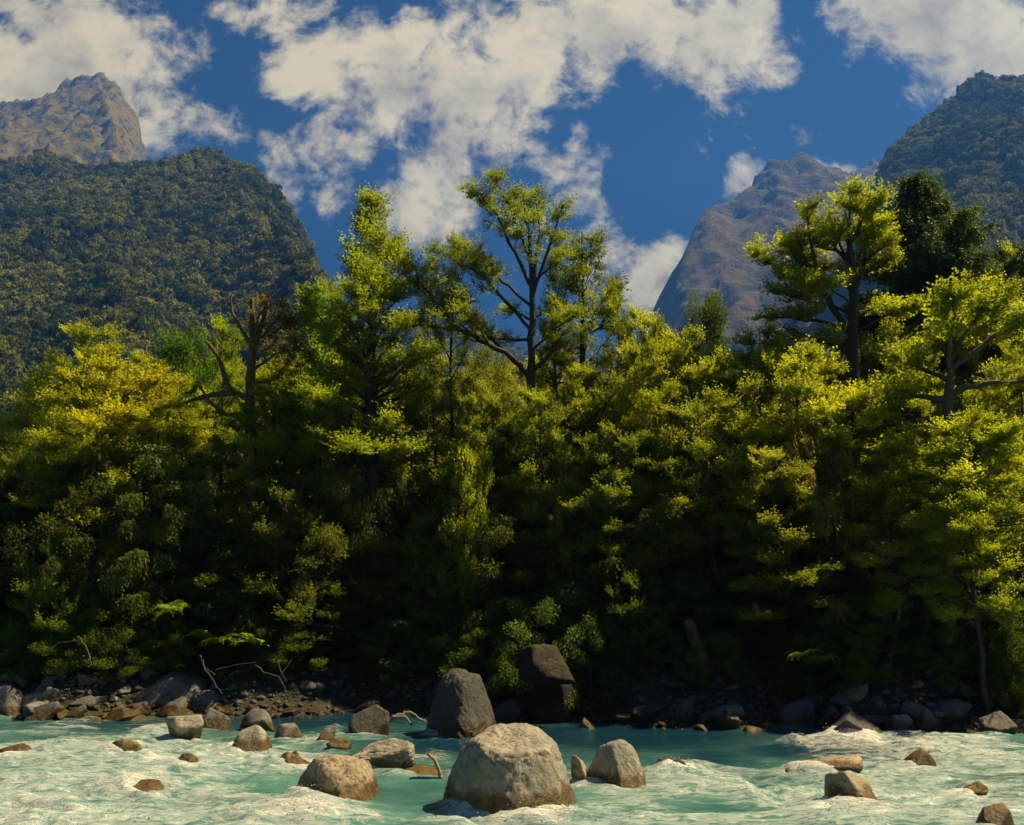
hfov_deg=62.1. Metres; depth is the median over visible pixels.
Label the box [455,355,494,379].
beech tree
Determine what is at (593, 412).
beech tree
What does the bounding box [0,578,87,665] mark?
shrub
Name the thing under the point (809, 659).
fern
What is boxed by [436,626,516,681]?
shrub
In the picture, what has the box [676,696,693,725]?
boulder
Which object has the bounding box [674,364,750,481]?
beech tree
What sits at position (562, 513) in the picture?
tree
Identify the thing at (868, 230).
beech tree
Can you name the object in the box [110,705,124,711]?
rock
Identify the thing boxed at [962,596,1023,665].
shrub
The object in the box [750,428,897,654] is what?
broadleaf tree
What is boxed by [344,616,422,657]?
shrub
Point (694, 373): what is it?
beech tree
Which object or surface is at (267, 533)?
broadleaf tree
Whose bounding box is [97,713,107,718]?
rock
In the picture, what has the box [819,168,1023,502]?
conifer tree
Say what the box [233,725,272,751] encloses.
boulder
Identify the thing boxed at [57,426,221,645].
tree
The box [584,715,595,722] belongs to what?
rock
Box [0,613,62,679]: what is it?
shrub
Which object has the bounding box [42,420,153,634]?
beech tree
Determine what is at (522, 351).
valley hill
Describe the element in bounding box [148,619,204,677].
shrub
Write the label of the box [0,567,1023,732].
ground
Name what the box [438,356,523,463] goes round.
beech tree
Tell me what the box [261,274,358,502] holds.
beech tree
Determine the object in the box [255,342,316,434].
beech tree
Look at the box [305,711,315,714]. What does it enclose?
rock
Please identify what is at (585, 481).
broadleaf tree
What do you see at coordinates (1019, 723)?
rock
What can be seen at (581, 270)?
beech tree
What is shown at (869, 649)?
shrub
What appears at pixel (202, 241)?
forest
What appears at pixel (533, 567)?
broadleaf tree
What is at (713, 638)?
broadleaf tree
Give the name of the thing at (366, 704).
rock
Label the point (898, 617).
sapling trunk
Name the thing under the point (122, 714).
rock
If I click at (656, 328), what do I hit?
beech tree
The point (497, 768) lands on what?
boulder
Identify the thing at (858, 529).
beech tree
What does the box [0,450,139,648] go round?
broadleaf tree
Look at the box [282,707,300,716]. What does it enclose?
rock
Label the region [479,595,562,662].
shrub
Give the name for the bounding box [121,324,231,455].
broadleaf tree
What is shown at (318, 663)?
shrub
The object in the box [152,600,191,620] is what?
fern
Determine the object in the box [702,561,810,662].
shrub
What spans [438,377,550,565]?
beech tree
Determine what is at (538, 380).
beech tree
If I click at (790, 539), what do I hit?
beech tree
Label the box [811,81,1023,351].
wooded mountain
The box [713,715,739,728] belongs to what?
rock
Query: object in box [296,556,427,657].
broadleaf tree
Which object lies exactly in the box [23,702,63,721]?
boulder
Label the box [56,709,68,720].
rock
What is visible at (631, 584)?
shrub
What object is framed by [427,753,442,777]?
driftwood
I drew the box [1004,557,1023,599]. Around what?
bare branches
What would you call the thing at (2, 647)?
shrub
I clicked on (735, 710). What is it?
rock
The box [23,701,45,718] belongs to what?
rock
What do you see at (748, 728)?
rock
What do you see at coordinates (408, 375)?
beech tree
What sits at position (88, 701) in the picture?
rock
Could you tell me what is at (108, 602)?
shrub
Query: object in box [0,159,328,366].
wooded mountain
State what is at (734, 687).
rock
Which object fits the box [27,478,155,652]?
broadleaf tree
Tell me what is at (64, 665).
shrub
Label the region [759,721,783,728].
rock
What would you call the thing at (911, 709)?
rock
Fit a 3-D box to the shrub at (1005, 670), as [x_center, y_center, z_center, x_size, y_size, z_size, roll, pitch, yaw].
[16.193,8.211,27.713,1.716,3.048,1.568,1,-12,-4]
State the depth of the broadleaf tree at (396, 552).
37.94 m
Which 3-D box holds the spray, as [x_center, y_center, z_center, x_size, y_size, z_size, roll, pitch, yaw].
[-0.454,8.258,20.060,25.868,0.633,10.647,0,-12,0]
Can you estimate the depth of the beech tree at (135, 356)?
52.13 m
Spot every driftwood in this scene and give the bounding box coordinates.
[389,711,425,725]
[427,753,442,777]
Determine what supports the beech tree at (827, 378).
on the ground
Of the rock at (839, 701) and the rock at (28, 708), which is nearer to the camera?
the rock at (839, 701)
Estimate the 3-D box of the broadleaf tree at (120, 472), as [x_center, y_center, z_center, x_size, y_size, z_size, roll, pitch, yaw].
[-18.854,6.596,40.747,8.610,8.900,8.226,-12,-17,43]
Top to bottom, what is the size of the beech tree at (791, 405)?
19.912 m
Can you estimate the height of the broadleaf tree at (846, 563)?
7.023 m
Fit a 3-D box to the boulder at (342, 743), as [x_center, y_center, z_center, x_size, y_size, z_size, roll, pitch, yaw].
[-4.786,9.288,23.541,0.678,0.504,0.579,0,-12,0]
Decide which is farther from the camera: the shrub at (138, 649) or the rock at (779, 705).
the shrub at (138, 649)
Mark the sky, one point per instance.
(657, 114)
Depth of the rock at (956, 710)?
26.66 m
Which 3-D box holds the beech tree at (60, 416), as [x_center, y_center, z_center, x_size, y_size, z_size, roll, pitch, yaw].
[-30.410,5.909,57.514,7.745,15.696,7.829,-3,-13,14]
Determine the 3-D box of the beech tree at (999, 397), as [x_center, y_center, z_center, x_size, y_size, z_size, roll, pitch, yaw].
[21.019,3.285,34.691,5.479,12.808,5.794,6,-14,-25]
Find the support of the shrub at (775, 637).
on the ground
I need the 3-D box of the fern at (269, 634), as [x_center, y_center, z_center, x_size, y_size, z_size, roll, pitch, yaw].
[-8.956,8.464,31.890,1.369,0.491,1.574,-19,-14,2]
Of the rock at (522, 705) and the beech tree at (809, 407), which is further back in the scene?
the beech tree at (809, 407)
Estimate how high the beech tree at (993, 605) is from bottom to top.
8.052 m
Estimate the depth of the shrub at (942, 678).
28.41 m
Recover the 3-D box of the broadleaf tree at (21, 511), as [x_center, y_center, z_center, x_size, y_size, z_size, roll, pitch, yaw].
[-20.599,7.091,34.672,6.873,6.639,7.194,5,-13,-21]
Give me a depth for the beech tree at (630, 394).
35.48 m
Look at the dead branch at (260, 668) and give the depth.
29.53 m
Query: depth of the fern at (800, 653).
28.04 m
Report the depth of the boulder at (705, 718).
27.62 m
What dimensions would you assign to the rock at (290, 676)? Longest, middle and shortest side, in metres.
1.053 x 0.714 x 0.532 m
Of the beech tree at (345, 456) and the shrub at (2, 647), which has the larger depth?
the beech tree at (345, 456)
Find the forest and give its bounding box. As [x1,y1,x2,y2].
[0,70,1023,564]
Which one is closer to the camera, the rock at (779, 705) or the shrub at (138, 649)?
the rock at (779, 705)
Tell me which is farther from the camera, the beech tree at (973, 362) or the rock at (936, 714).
the beech tree at (973, 362)
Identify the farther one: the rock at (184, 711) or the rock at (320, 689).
the rock at (320, 689)
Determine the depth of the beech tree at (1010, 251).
43.08 m
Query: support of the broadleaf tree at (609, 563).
on the ground
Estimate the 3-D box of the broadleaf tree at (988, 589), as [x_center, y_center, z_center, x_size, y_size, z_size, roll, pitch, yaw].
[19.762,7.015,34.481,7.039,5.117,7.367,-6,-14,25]
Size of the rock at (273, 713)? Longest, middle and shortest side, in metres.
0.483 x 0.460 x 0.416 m
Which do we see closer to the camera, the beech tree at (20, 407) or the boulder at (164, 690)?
the boulder at (164, 690)
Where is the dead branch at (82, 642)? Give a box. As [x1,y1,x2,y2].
[50,637,91,665]
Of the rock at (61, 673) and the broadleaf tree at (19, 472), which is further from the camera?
the broadleaf tree at (19, 472)
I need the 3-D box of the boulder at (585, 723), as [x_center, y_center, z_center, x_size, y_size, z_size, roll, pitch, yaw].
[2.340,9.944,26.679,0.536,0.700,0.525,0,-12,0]
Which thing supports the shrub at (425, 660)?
on the ground
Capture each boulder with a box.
[0,667,17,681]
[0,685,23,715]
[0,743,31,752]
[20,691,43,711]
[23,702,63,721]
[35,676,55,691]
[40,687,64,700]
[65,704,85,717]
[88,716,100,721]
[112,738,141,750]
[131,668,207,707]
[133,779,163,791]
[165,714,203,738]
[177,753,198,762]
[189,690,224,713]
[203,707,231,730]
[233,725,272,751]
[239,708,274,731]
[274,723,301,737]
[280,751,310,763]
[297,755,380,800]
[317,726,335,740]
[326,738,351,749]
[348,704,389,734]
[351,738,415,768]
[404,765,443,774]
[426,668,495,738]
[443,723,576,813]
[494,700,519,722]
[518,644,574,684]
[526,684,572,722]
[571,755,588,779]
[579,717,594,729]
[587,739,645,788]
[657,758,685,764]
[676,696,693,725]
[697,712,713,724]
[775,700,815,726]
[785,754,862,771]
[815,703,840,727]
[824,771,876,799]
[832,710,882,732]
[883,714,915,730]
[903,749,936,766]
[916,707,942,729]
[964,782,988,794]
[978,710,1017,732]
[978,802,1013,824]
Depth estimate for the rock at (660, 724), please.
27.10 m
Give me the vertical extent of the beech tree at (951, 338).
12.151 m
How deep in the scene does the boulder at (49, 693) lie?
30.18 m
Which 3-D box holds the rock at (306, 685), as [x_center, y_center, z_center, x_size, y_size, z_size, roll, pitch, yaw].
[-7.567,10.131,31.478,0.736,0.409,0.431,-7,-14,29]
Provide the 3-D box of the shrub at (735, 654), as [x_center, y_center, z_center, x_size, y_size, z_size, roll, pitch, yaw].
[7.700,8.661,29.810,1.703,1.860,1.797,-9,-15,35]
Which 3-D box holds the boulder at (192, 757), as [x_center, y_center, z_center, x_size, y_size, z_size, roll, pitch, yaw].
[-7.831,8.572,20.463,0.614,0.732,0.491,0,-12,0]
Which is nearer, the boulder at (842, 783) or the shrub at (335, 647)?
the boulder at (842, 783)
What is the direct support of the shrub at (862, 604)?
on the ground
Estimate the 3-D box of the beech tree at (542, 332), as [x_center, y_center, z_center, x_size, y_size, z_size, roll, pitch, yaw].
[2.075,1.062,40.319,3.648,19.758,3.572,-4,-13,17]
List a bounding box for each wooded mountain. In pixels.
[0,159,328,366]
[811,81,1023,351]
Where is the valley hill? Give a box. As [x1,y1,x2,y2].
[360,322,605,467]
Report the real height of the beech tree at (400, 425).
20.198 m
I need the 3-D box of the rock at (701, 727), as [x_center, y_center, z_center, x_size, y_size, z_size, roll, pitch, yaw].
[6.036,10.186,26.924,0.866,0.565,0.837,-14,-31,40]
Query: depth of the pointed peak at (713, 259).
2797.45 m
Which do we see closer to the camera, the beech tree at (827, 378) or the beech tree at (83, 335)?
the beech tree at (83, 335)
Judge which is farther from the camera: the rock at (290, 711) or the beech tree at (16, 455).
the beech tree at (16, 455)
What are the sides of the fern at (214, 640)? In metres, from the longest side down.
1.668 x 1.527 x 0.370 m
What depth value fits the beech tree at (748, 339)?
38.56 m
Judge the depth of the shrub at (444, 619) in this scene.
32.51 m
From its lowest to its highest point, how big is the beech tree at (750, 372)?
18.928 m
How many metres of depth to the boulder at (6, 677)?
31.95 m
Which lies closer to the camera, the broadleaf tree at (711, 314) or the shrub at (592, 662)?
the shrub at (592, 662)
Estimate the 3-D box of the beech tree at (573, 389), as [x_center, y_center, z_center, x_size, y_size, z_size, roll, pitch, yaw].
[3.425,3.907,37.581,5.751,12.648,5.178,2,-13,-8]
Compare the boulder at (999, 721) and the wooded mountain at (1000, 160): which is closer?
the boulder at (999, 721)
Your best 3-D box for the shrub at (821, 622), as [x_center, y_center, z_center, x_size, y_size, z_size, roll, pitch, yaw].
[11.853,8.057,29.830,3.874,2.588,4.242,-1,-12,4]
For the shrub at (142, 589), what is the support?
on the ground
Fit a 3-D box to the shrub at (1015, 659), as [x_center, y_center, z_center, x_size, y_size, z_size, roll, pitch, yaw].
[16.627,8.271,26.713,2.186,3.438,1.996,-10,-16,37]
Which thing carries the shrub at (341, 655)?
on the ground
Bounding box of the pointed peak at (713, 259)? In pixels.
[637,151,879,390]
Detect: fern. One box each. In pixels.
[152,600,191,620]
[183,629,213,638]
[197,632,239,648]
[231,633,271,649]
[259,630,290,641]
[350,632,383,651]
[783,647,826,665]
[797,653,841,667]
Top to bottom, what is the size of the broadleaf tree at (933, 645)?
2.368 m
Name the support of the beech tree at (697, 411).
on the ground
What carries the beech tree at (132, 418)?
on the ground
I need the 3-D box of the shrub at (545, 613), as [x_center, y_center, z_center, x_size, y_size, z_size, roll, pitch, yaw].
[0.949,8.703,30.098,3.595,4.369,4.265,-8,-15,33]
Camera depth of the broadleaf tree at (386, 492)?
37.41 m
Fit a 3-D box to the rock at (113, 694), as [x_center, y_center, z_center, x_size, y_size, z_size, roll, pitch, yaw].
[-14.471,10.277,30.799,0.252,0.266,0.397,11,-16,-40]
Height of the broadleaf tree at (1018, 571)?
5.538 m
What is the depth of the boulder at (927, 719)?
26.28 m
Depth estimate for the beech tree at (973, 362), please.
39.03 m
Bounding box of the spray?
[0,723,1000,824]
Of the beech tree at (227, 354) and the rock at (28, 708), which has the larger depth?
the beech tree at (227, 354)
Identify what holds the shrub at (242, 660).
on the ground
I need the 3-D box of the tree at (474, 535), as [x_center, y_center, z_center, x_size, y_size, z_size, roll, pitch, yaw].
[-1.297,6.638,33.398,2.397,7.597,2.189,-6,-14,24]
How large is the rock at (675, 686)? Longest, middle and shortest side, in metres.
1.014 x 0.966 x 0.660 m
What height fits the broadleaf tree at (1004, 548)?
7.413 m
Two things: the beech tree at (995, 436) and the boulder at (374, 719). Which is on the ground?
the beech tree at (995, 436)
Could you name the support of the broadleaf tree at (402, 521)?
on the ground
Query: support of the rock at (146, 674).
on the ground
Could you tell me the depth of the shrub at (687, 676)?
29.62 m
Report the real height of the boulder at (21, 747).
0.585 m
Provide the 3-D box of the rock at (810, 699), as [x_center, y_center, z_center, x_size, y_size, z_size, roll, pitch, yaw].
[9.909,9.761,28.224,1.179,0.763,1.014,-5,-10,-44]
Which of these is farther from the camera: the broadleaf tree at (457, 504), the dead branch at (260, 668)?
the broadleaf tree at (457, 504)
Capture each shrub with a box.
[0,531,101,662]
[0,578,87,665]
[0,612,56,664]
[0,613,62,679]
[0,641,29,673]
[27,606,152,668]
[39,631,108,675]
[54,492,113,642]
[56,590,168,663]
[83,574,192,665]
[90,627,166,683]
[137,568,253,659]
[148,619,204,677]
[169,639,247,676]
[186,588,292,660]
[206,604,304,667]
[240,623,307,677]
[249,599,373,664]
[265,637,341,675]
[288,588,374,656]
[327,629,386,671]
[341,590,449,662]
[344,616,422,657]
[348,617,422,682]
[411,601,490,671]
[416,628,478,677]
[431,579,550,663]
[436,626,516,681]
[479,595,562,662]
[484,597,602,712]
[515,574,622,675]
[519,628,586,680]
[544,563,654,672]
[553,611,631,708]
[573,618,621,683]
[598,562,682,667]
[642,597,720,666]
[662,568,729,661]
[665,643,716,688]
[674,558,774,670]
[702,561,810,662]
[707,632,753,687]
[728,595,788,659]
[748,568,850,664]
[767,628,840,710]
[788,590,933,671]
[796,609,913,681]
[822,628,893,694]
[857,575,977,670]
[881,606,996,682]
[909,622,979,691]
[932,585,1023,674]
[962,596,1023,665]
[975,621,1023,711]
[1005,628,1023,719]
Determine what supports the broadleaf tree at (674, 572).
on the ground
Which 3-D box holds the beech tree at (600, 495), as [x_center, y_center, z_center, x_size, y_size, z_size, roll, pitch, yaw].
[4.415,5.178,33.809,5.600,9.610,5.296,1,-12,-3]
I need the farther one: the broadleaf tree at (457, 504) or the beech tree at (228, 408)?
the beech tree at (228, 408)
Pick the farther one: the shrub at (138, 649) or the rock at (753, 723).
the shrub at (138, 649)
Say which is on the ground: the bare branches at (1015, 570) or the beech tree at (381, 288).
the beech tree at (381, 288)
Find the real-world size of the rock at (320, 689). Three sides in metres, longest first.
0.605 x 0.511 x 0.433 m
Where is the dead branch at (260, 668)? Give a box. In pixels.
[254,659,291,696]
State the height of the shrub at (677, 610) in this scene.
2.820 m
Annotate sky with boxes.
[0,0,1023,363]
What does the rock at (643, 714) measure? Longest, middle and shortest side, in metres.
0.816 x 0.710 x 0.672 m
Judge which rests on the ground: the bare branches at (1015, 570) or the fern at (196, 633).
the fern at (196, 633)
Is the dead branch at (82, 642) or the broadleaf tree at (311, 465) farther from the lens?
the broadleaf tree at (311, 465)
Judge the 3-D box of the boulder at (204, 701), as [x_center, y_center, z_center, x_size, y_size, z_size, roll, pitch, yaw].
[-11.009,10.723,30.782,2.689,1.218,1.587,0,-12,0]
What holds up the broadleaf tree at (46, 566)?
on the ground
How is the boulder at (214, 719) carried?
in the river
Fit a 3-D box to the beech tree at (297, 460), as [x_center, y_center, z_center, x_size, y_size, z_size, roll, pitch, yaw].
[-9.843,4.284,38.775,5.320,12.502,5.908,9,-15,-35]
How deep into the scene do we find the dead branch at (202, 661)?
29.58 m
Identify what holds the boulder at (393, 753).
in the river
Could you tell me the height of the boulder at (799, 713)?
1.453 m
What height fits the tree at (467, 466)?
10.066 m
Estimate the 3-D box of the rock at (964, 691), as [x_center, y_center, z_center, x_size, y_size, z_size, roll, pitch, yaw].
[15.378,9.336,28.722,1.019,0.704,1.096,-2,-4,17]
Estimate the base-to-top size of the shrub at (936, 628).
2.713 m
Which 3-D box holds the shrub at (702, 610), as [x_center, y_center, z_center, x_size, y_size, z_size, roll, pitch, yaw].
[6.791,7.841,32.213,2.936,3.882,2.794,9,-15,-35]
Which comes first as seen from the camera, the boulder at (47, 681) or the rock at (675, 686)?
the rock at (675, 686)
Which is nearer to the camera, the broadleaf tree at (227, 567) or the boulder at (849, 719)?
the boulder at (849, 719)
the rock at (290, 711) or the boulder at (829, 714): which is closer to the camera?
the boulder at (829, 714)
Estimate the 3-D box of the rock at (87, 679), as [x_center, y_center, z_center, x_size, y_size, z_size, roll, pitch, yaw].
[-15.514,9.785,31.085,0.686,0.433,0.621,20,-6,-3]
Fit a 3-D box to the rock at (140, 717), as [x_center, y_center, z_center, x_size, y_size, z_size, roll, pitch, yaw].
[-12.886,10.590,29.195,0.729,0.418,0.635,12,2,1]
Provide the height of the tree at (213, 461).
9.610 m
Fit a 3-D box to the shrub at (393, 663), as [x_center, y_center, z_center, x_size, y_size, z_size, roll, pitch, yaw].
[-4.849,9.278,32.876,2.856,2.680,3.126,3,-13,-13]
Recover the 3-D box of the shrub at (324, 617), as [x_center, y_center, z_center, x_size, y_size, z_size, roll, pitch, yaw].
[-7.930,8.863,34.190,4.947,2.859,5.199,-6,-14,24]
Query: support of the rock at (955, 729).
on the ground
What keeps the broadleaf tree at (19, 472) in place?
on the ground
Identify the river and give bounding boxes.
[0,712,1023,824]
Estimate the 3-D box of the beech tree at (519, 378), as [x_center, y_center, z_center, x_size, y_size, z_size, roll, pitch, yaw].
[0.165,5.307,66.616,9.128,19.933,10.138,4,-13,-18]
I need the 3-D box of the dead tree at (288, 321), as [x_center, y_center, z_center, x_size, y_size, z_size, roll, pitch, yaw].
[-11.404,1.149,37.967,6.641,13.325,3.760,-5,-14,23]
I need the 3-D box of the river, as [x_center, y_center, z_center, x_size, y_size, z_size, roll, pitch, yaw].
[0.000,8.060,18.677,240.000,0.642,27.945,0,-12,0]
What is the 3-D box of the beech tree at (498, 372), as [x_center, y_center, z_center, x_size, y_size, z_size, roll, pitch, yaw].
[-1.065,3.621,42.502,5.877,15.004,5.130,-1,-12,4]
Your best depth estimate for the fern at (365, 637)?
32.92 m
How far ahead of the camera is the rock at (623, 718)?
28.09 m
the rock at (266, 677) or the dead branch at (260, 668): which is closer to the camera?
the dead branch at (260, 668)
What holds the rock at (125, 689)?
on the ground
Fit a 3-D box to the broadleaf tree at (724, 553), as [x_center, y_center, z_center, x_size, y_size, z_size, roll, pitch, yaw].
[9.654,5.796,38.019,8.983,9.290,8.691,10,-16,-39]
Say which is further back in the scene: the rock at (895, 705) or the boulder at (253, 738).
the rock at (895, 705)
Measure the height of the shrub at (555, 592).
3.841 m
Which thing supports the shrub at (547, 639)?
on the ground
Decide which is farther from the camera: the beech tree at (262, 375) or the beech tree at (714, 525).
the beech tree at (262, 375)
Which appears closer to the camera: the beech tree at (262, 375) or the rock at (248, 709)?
the rock at (248, 709)
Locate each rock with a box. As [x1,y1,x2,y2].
[0,682,13,686]
[14,675,29,687]
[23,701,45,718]
[31,660,52,675]
[56,666,77,676]
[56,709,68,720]
[68,695,94,708]
[77,673,98,685]
[94,696,108,704]
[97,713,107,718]
[105,708,140,720]
[107,696,117,701]
[109,692,116,697]
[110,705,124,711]
[113,657,133,674]
[117,684,130,694]
[126,701,150,715]
[128,714,148,720]
[134,655,157,679]
[154,696,189,717]
[165,707,194,716]
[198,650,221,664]
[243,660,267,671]
[246,707,257,712]
[249,681,257,686]
[261,673,270,679]
[268,710,277,718]
[270,670,297,685]
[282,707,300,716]
[299,680,315,691]
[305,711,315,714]
[312,682,327,696]
[353,700,380,712]
[516,698,529,715]
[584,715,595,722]
[613,713,632,723]
[630,687,639,694]
[633,705,659,723]
[657,721,667,727]
[658,677,686,691]
[692,724,706,730]
[709,706,723,723]
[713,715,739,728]
[721,705,744,719]
[731,684,738,690]
[743,725,766,731]
[748,720,758,725]
[757,693,766,698]
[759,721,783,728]
[775,700,787,711]
[800,694,825,712]
[828,694,847,708]
[842,683,868,702]
[842,705,854,713]
[862,715,884,726]
[889,696,899,701]
[889,702,899,708]
[900,700,923,718]
[911,680,924,688]
[926,702,937,709]
[932,710,944,718]
[935,700,972,720]
[949,726,964,732]
[950,678,978,699]
[974,677,992,688]
[978,689,994,698]
[1011,719,1023,733]
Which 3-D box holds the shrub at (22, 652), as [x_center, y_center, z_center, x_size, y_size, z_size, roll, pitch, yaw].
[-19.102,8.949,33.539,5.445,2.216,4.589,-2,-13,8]
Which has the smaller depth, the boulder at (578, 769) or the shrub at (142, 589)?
the boulder at (578, 769)
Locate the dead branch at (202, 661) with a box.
[199,655,256,693]
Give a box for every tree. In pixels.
[0,359,93,614]
[0,438,45,496]
[0,442,119,602]
[0,445,60,608]
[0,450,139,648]
[0,475,36,613]
[0,503,71,650]
[0,530,96,605]
[2,466,31,614]
[9,347,207,550]
[13,317,135,495]
[20,455,176,618]
[24,390,107,441]
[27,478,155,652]
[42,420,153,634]
[50,476,212,653]
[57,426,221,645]
[95,349,181,460]
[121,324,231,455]
[123,369,239,568]
[125,517,330,674]
[142,532,245,641]
[145,353,264,489]
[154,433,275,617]
[159,508,271,610]
[170,357,241,530]
[174,309,249,530]
[184,289,313,585]
[188,473,309,609]
[199,470,368,652]
[203,450,398,615]
[204,377,322,633]
[230,354,313,495]
[243,373,357,579]
[250,520,390,658]
[252,180,471,624]
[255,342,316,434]
[259,451,389,653]
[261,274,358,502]
[268,500,448,606]
[293,337,413,568]
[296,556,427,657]
[322,542,469,656]
[327,350,409,487]
[335,426,448,611]
[339,460,500,606]
[356,510,493,658]
[359,368,429,513]
[364,362,453,501]
[386,337,481,534]
[392,432,529,673]
[399,165,586,528]
[406,246,448,503]
[414,502,578,651]
[419,233,478,562]
[425,364,493,460]
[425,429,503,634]
[437,340,523,557]
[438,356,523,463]
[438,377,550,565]
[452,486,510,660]
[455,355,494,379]
[469,371,549,477]
[469,409,579,587]
[469,546,600,671]
[487,443,622,594]
[492,357,550,520]
[493,384,587,630]
[514,225,682,485]
[517,348,588,519]
[527,493,693,643]
[535,245,582,520]
[535,549,647,657]
[538,359,643,566]
[539,471,598,634]
[551,373,613,520]
[557,420,698,641]
[585,496,753,632]
[590,568,738,661]
[594,335,708,647]
[595,272,655,476]
[603,388,728,621]
[606,302,685,543]
[626,318,773,573]
[635,312,721,569]
[637,390,771,656]
[655,446,841,583]
[662,576,771,672]
[667,569,838,669]
[670,290,739,437]
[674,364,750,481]
[681,369,798,574]
[693,316,834,565]
[708,443,849,681]
[709,461,865,574]
[712,334,891,566]
[713,574,828,660]
[722,371,812,461]
[732,169,930,584]
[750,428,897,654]
[763,475,969,628]
[768,369,926,656]
[775,586,923,659]
[786,347,841,434]
[800,384,859,543]
[818,374,860,475]
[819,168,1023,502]
[824,468,974,666]
[829,516,983,633]
[831,317,962,555]
[833,604,976,674]
[842,267,1023,580]
[859,333,1008,596]
[877,518,1023,633]
[887,397,1023,680]
[896,482,1023,715]
[903,610,1023,668]
[912,619,985,660]
[920,521,1023,614]
[937,268,1023,591]
[954,339,1023,516]
[987,498,1023,599]
[993,237,1023,415]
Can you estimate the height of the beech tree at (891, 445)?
11.438 m
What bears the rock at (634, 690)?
on the ground
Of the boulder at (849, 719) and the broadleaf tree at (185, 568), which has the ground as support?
the broadleaf tree at (185, 568)
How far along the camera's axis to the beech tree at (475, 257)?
40.09 m
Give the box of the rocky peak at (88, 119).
[0,72,146,164]
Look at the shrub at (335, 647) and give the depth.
34.03 m
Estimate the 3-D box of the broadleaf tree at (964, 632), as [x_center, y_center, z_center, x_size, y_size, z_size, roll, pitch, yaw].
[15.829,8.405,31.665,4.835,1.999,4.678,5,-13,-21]
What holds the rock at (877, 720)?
in the river
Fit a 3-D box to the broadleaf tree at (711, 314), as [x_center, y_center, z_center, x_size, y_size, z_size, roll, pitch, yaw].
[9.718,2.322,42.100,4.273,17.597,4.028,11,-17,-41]
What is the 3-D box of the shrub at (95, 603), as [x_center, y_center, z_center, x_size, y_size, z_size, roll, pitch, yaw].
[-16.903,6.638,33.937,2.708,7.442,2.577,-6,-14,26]
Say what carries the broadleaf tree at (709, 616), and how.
on the ground
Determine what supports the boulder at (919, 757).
in the river
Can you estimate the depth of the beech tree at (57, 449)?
35.02 m
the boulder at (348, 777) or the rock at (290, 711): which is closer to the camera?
the boulder at (348, 777)
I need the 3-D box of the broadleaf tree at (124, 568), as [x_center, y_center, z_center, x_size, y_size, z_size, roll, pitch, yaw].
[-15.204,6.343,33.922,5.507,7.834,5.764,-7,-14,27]
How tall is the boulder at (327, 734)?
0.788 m
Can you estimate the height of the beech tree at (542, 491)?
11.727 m
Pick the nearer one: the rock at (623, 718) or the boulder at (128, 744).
the boulder at (128, 744)
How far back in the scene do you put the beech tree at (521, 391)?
50.43 m
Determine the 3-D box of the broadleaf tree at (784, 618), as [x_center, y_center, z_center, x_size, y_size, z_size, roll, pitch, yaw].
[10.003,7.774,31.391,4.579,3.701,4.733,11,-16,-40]
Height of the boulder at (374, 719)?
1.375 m
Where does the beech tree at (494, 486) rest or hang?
on the ground
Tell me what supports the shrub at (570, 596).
on the ground
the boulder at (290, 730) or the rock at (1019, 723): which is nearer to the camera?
the boulder at (290, 730)
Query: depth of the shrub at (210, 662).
32.32 m
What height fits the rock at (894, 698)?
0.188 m
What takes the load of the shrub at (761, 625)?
on the ground
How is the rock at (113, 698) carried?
on the ground
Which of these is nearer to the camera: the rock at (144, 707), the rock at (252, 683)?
the rock at (144, 707)
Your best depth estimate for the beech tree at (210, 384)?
49.72 m
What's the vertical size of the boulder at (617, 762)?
1.524 m
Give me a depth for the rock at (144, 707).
29.75 m
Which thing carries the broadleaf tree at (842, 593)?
on the ground
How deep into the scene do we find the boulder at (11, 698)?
29.86 m
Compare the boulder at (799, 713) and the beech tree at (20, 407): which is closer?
the boulder at (799, 713)
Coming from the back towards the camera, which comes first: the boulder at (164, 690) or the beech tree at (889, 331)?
the beech tree at (889, 331)
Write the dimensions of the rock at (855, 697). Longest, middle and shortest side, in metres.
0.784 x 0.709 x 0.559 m
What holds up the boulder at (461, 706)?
in the river
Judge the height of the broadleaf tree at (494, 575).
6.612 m
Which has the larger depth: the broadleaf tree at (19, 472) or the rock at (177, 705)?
the broadleaf tree at (19, 472)
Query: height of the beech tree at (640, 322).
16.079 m
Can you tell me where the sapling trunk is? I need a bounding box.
[874,601,900,671]
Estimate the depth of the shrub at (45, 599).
32.39 m
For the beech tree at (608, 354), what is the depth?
42.05 m
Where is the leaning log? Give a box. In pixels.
[683,618,712,679]
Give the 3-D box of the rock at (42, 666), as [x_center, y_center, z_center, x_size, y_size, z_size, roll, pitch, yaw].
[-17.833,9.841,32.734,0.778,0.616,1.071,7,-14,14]
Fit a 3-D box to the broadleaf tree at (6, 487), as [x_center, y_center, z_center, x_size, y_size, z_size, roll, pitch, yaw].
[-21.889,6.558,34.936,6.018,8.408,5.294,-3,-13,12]
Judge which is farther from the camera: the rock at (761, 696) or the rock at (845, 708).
the rock at (761, 696)
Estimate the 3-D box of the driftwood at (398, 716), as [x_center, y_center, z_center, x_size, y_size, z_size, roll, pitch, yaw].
[-3.219,9.484,26.361,1.184,0.409,0.455,3,-13,-13]

